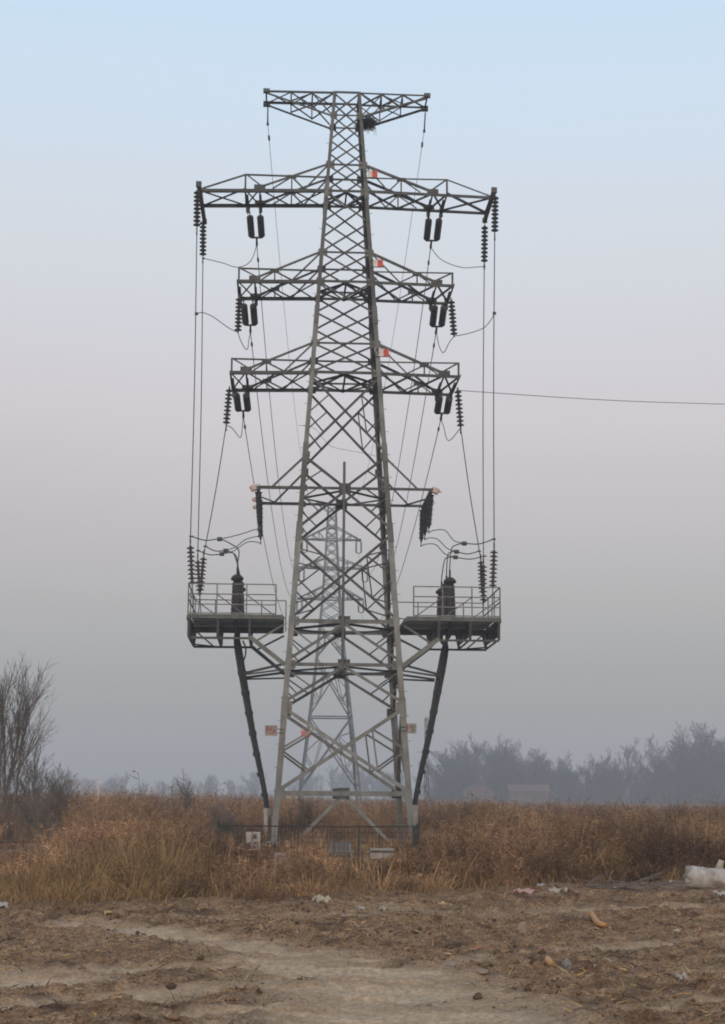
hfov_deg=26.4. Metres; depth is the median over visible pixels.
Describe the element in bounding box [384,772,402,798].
bare tree
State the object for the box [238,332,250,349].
jumper wire
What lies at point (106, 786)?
bare tree
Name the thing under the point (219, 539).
connecting lead
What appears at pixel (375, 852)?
notice board
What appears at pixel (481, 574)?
insulator string
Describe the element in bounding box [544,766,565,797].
bare tree
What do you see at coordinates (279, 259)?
ground wire
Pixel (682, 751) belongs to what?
bare tree
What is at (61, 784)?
bare shrub
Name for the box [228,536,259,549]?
arrester lead
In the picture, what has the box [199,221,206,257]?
insulator string
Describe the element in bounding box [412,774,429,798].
bare tree
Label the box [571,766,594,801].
bare tree
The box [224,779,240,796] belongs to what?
bare tree
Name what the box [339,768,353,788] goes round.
bare tree
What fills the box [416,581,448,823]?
cable termination
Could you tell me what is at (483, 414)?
down lead
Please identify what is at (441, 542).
arrester lead
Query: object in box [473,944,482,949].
brick piece
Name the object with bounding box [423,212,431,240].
insulator string
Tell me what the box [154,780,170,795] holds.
bare tree
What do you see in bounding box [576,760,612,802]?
bare tree
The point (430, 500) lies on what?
surge arrester
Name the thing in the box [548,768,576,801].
bare tree
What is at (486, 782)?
bare tree
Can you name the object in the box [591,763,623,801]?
bare tree
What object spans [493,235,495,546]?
down lead
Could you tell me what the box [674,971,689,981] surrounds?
plastic bag
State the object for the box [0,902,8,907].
plastic bag
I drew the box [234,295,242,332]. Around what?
insulator string
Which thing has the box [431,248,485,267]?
jumper wire
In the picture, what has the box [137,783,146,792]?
bare tree
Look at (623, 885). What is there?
stick heap
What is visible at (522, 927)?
stone
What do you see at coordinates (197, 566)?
insulator string
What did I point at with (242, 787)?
bare tree
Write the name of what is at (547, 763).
bare tree
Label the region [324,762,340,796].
bare tree
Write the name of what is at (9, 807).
bare shrub
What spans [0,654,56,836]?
bare tree
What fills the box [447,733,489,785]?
bare tree
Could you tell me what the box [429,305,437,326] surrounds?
insulator string
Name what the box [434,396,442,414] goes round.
insulator string
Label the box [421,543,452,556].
arrester lead
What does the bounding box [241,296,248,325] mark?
insulator string
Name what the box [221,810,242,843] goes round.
bare shrub
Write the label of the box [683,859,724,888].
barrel
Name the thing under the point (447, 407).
insulator string
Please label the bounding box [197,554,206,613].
insulator string
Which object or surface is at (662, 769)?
bare tree
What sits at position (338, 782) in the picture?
bare tree
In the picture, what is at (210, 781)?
bare tree
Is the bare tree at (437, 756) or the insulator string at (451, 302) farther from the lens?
the bare tree at (437, 756)
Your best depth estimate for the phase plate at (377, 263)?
56.58 m
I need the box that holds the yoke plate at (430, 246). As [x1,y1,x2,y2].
[426,240,435,248]
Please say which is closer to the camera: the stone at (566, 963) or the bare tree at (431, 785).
the stone at (566, 963)
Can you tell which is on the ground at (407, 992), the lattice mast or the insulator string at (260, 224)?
the lattice mast
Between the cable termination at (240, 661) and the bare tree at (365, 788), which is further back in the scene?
the bare tree at (365, 788)
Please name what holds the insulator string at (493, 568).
attached to the transmission tower at (464, 627)
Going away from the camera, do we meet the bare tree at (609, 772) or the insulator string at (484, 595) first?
the insulator string at (484, 595)
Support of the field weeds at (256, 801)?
on the ground at (407, 992)
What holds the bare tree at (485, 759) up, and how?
on the ground at (407, 992)
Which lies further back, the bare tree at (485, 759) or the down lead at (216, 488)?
the bare tree at (485, 759)
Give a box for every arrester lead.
[222,529,258,538]
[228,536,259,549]
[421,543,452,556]
[425,537,453,550]
[429,529,461,542]
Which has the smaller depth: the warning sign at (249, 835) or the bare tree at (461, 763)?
the warning sign at (249, 835)
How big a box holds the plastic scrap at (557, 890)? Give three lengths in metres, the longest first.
0.331 x 0.158 x 0.080 m
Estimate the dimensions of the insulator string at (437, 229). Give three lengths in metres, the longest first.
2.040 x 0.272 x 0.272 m
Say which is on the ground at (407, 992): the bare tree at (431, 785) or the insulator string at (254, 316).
the bare tree at (431, 785)
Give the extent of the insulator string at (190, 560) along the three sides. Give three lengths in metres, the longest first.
2.597 x 0.272 x 0.272 m
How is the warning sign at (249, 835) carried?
on the ground at (407, 992)
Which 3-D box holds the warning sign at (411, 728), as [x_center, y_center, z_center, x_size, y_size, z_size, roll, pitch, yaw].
[1.570,7.340,52.469,0.530,0.350,0.047,1,-10,-3]
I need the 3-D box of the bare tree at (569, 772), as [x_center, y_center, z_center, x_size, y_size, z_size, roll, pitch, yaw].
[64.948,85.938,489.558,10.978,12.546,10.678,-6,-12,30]
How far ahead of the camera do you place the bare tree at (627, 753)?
463.25 m
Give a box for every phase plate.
[365,170,377,177]
[370,259,383,267]
[376,349,388,356]
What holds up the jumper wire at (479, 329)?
attached to the insulator string at (451, 302)
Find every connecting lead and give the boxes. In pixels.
[189,536,239,566]
[196,550,239,573]
[203,545,238,572]
[441,555,486,580]
[446,550,480,575]
[449,538,495,569]
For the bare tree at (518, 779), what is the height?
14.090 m
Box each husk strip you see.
[545,956,567,971]
[589,910,606,926]
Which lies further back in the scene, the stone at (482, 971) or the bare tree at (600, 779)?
the bare tree at (600, 779)
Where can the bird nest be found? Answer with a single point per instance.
(370, 123)
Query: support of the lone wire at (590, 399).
attached to the transmission tower at (464, 627)
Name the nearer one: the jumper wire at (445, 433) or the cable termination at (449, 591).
the cable termination at (449, 591)
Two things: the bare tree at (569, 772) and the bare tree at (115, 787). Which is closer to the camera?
the bare tree at (569, 772)
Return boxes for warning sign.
[246,832,259,849]
[265,725,283,735]
[274,853,288,869]
[401,723,416,733]
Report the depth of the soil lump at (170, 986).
12.72 m
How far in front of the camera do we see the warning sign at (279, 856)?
32.22 m
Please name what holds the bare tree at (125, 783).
on the ground at (407, 992)
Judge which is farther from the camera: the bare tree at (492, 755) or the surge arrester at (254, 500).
the bare tree at (492, 755)
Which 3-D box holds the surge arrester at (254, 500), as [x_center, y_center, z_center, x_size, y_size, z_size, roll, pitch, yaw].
[-3.771,0.150,55.727,0.398,1.580,0.268,-2,-10,-3]
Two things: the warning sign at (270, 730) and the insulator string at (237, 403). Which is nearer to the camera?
the warning sign at (270, 730)
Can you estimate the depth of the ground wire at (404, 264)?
69.35 m
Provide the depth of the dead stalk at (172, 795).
46.26 m
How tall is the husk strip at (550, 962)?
0.170 m
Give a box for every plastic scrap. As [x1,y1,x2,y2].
[513,888,536,893]
[546,887,567,892]
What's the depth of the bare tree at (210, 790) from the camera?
672.13 m
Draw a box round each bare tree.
[0,653,56,812]
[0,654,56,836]
[0,671,52,833]
[0,676,21,758]
[24,722,56,808]
[65,775,82,793]
[79,777,95,794]
[98,780,115,794]
[106,777,124,795]
[116,772,129,793]
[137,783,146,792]
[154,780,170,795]
[167,784,178,794]
[177,776,195,794]
[198,774,218,795]
[209,782,219,796]
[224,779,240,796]
[236,782,248,794]
[240,770,267,794]
[287,781,298,790]
[297,772,318,796]
[306,775,316,797]
[312,771,326,790]
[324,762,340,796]
[327,773,347,787]
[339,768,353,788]
[342,767,372,797]
[357,774,379,798]
[363,767,375,799]
[372,770,392,799]
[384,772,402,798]
[390,767,411,786]
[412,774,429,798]
[418,753,458,799]
[425,780,436,796]
[429,740,487,793]
[434,766,461,798]
[437,740,474,801]
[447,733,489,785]
[452,760,487,792]
[465,762,500,792]
[479,742,517,797]
[481,734,511,798]
[483,738,521,799]
[496,756,538,793]
[505,744,533,783]
[517,748,547,784]
[522,760,559,784]
[528,747,552,784]
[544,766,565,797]
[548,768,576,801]
[551,764,582,799]
[553,750,572,791]
[559,770,588,798]
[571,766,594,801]
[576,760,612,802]
[587,749,612,795]
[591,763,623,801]
[599,758,635,795]
[614,737,652,802]
[637,727,705,803]
[664,722,707,801]
[664,731,703,799]
[686,720,724,803]
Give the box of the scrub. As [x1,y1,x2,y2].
[3,785,724,803]
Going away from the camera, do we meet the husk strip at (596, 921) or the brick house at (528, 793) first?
the husk strip at (596, 921)
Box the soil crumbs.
[0,885,724,1023]
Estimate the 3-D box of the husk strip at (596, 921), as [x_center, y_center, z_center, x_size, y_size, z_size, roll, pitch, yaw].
[3.031,5.311,20.163,0.132,0.103,1.953,0,-10,3]
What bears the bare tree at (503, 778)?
on the ground at (407, 992)
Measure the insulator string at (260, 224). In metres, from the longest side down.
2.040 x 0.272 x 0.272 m
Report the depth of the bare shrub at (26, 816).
52.89 m
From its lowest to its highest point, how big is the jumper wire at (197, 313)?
0.527 m
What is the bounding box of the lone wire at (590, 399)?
[459,390,710,403]
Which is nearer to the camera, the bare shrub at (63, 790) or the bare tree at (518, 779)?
the bare shrub at (63, 790)
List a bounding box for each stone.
[441,961,458,965]
[475,968,488,973]
[517,922,526,932]
[561,958,571,970]
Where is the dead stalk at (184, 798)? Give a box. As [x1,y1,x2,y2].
[179,771,190,826]
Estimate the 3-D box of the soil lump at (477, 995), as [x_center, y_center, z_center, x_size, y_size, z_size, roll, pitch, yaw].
[0.906,3.816,12.182,0.079,0.066,0.058,5,-11,-24]
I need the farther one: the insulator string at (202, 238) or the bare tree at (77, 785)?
the bare tree at (77, 785)
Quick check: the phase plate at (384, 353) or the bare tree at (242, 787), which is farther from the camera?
the bare tree at (242, 787)
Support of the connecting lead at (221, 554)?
attached to the cable termination at (240, 645)
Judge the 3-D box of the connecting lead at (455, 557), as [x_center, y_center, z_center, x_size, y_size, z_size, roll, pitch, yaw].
[3.754,2.139,57.274,1.716,1.114,0.102,2,-10,-7]
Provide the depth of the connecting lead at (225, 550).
55.42 m
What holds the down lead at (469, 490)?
hanging from the insulator string at (459, 408)
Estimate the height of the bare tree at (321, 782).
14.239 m
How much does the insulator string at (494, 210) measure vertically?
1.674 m
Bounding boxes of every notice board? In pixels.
[329,841,351,857]
[370,848,393,860]
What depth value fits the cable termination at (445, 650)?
54.93 m
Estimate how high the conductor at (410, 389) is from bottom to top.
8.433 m
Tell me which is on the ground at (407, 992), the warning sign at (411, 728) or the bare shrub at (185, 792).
the bare shrub at (185, 792)
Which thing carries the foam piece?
on the ground at (407, 992)
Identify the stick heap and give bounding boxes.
[565,870,690,891]
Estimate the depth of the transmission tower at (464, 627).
56.28 m
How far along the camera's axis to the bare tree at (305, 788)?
750.67 m
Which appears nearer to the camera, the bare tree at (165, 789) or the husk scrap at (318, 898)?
the husk scrap at (318, 898)
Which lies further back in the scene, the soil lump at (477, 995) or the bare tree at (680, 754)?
the bare tree at (680, 754)
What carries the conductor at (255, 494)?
hanging from the insulator string
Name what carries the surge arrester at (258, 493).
hanging from the transmission tower at (464, 627)
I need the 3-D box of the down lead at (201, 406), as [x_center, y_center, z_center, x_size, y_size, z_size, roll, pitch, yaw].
[-6.088,-4.029,58.152,0.079,11.734,0.479,4,-11,-19]
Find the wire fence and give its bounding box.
[216,820,419,858]
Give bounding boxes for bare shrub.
[0,745,38,839]
[8,757,53,839]
[11,797,39,840]
[30,792,60,842]
[40,762,75,834]
[43,768,79,820]
[62,792,78,829]
[172,776,198,815]
[202,800,234,835]
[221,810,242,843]
[296,796,318,823]
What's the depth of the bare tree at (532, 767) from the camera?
476.50 m
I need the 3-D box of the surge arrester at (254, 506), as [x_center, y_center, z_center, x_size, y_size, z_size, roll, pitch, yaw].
[-3.851,0.420,57.200,0.398,1.580,0.268,-2,-10,-3]
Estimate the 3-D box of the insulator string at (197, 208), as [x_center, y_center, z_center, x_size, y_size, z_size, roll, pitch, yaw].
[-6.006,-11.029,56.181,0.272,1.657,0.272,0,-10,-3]
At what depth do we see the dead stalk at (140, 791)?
47.22 m
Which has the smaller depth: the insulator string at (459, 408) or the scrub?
the insulator string at (459, 408)
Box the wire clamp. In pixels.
[423,112,425,132]
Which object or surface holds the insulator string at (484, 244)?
hanging from the transmission tower at (464, 627)
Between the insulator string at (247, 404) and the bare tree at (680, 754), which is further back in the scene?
the bare tree at (680, 754)
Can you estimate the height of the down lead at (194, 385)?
11.583 m
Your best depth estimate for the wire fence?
39.16 m
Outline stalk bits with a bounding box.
[0,882,724,1023]
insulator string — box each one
[187,543,195,613]
[193,187,200,229]
[194,557,201,613]
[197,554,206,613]
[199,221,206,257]
[223,386,232,425]
[233,387,241,411]
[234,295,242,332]
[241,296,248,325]
[243,392,250,411]
[247,208,254,238]
[250,301,257,325]
[257,213,264,238]
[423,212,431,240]
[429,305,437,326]
[434,217,441,241]
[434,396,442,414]
[438,299,446,326]
[444,396,452,413]
[448,298,457,336]
[454,387,463,428]
[477,558,485,615]
[480,564,486,606]
[481,221,487,264]
[489,547,497,615]
[491,193,498,234]
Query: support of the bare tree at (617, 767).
on the ground at (407, 992)
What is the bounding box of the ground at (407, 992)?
[0,798,724,1023]
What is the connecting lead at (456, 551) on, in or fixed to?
attached to the cable termination at (445, 650)
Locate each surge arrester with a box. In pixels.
[249,484,262,530]
[252,497,262,537]
[252,505,262,543]
[419,506,423,546]
[422,498,434,539]
[426,487,441,532]
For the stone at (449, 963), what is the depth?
15.09 m
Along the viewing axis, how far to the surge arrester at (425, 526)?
55.97 m
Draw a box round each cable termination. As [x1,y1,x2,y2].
[230,567,268,838]
[237,573,269,835]
[239,586,270,833]
[413,570,455,825]
[416,576,448,823]
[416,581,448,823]
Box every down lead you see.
[190,230,197,542]
[197,259,203,556]
[203,426,226,553]
[460,429,480,557]
[483,265,484,561]
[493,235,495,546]
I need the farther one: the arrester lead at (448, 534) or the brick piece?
the arrester lead at (448, 534)
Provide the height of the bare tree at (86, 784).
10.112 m
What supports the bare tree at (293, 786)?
on the ground at (407, 992)
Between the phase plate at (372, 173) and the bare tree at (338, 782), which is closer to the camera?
the phase plate at (372, 173)
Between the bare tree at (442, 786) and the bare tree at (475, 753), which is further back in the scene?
the bare tree at (475, 753)
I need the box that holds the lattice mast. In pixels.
[424,717,428,802]
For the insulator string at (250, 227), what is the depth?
59.70 m
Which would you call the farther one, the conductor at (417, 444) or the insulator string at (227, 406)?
the conductor at (417, 444)
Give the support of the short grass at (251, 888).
on the ground at (407, 992)
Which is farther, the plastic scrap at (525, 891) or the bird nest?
the bird nest
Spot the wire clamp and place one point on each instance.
(424, 131)
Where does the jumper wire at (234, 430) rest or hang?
hanging from the conductor at (255, 494)
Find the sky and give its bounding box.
[0,0,724,800]
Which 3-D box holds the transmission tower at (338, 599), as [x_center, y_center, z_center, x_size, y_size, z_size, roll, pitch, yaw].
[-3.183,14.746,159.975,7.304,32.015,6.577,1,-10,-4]
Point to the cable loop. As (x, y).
(245, 651)
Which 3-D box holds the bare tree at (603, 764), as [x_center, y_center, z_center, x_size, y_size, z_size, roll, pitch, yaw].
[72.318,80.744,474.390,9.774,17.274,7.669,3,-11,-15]
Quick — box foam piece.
[713,890,724,897]
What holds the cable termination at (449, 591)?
attached to the transmission tower at (464, 627)
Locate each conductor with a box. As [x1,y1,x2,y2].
[243,419,298,624]
[250,333,300,595]
[257,248,303,567]
[359,249,430,573]
[361,421,440,625]
[365,334,435,598]
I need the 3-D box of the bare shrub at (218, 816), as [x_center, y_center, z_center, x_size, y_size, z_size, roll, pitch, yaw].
[-4.143,9.013,44.057,0.895,1.594,0.972,4,-11,-18]
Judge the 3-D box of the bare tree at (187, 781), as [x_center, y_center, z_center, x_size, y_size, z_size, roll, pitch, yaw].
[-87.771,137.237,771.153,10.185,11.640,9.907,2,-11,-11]
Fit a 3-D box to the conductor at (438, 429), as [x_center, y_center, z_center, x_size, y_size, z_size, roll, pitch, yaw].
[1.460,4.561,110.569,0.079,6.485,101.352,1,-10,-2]
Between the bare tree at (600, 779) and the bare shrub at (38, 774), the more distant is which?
the bare tree at (600, 779)
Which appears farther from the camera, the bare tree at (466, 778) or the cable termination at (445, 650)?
the bare tree at (466, 778)
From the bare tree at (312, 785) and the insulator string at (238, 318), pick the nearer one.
the insulator string at (238, 318)
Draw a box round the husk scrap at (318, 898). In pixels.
[312,894,332,903]
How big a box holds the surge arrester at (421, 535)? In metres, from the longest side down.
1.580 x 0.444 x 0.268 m
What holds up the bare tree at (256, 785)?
on the ground at (407, 992)
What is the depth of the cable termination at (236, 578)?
53.59 m
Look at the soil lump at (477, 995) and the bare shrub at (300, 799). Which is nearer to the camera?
the soil lump at (477, 995)
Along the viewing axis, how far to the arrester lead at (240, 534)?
54.10 m
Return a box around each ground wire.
[268,129,311,502]
[355,133,423,502]
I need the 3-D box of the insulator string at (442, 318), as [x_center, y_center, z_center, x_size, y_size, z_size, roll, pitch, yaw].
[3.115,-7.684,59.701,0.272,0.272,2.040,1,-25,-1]
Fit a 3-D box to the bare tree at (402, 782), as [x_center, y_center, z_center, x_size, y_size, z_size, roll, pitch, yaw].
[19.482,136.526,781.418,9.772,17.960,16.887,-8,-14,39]
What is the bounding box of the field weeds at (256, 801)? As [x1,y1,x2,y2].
[0,779,724,837]
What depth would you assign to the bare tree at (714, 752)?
455.07 m
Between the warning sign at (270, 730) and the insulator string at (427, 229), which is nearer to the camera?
the warning sign at (270, 730)
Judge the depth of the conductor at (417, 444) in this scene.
71.65 m
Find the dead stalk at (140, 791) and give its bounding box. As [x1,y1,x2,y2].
[127,771,141,817]
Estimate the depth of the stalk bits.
16.52 m
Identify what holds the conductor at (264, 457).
hanging from the insulator string
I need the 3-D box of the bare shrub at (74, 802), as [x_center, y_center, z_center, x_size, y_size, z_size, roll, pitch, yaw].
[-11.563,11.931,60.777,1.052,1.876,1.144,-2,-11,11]
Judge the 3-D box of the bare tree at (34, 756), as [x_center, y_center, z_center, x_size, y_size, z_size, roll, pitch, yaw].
[-12.725,10.407,60.428,1.472,4.624,2.811,3,-11,-15]
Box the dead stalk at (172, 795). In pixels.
[163,779,184,820]
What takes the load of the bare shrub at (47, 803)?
on the ground at (407, 992)
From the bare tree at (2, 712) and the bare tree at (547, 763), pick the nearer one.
the bare tree at (2, 712)
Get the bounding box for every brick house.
[462,783,494,802]
[507,784,549,802]
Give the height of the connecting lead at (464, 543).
1.207 m
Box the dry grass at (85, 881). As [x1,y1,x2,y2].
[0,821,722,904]
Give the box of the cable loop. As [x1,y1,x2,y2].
[241,640,246,660]
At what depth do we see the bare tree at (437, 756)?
479.22 m
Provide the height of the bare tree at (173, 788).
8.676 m
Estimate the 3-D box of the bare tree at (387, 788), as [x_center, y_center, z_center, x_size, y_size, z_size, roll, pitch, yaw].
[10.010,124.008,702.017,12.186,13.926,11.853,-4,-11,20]
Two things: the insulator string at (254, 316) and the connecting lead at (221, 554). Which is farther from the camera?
the insulator string at (254, 316)
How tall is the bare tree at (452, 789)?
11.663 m
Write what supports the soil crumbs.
on the ground at (407, 992)
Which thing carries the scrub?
on the ground at (407, 992)
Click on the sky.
(597, 127)
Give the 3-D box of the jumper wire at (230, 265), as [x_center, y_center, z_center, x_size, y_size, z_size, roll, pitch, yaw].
[-5.021,-10.063,59.947,2.444,1.342,0.531,7,-13,-34]
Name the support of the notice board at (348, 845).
on the ground at (407, 992)
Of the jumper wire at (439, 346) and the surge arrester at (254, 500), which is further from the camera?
the jumper wire at (439, 346)
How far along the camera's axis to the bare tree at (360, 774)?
734.88 m
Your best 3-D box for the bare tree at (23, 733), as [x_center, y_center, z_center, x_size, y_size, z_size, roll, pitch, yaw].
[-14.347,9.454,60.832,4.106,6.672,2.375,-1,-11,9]
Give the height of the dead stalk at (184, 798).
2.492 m
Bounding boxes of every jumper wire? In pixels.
[196,312,236,331]
[202,245,256,267]
[227,417,243,437]
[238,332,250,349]
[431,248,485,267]
[436,333,453,352]
[441,420,459,440]
[456,312,495,335]
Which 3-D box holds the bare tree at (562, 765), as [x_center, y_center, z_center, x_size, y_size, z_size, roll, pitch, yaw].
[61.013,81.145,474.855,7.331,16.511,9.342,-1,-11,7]
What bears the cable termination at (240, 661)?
attached to the transmission tower at (464, 627)
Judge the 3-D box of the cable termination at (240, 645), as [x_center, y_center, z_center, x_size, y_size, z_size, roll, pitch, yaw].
[-4.077,7.088,55.351,1.860,9.633,0.686,-9,-14,41]
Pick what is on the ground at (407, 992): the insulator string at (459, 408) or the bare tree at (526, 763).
the bare tree at (526, 763)
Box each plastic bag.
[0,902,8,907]
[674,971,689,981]
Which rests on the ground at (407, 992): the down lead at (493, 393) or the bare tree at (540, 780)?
the bare tree at (540, 780)
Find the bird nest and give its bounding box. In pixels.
[354,113,378,134]
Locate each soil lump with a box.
[165,982,176,989]
[473,992,482,999]
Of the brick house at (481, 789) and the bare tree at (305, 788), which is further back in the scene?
the bare tree at (305, 788)
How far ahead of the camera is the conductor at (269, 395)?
74.63 m
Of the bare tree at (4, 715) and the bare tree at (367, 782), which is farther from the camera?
the bare tree at (367, 782)
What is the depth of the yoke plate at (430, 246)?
61.00 m
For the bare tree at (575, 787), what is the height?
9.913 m
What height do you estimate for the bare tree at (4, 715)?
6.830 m
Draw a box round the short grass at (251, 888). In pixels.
[0,861,724,916]
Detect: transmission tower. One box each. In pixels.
[186,88,500,844]
[297,502,367,804]

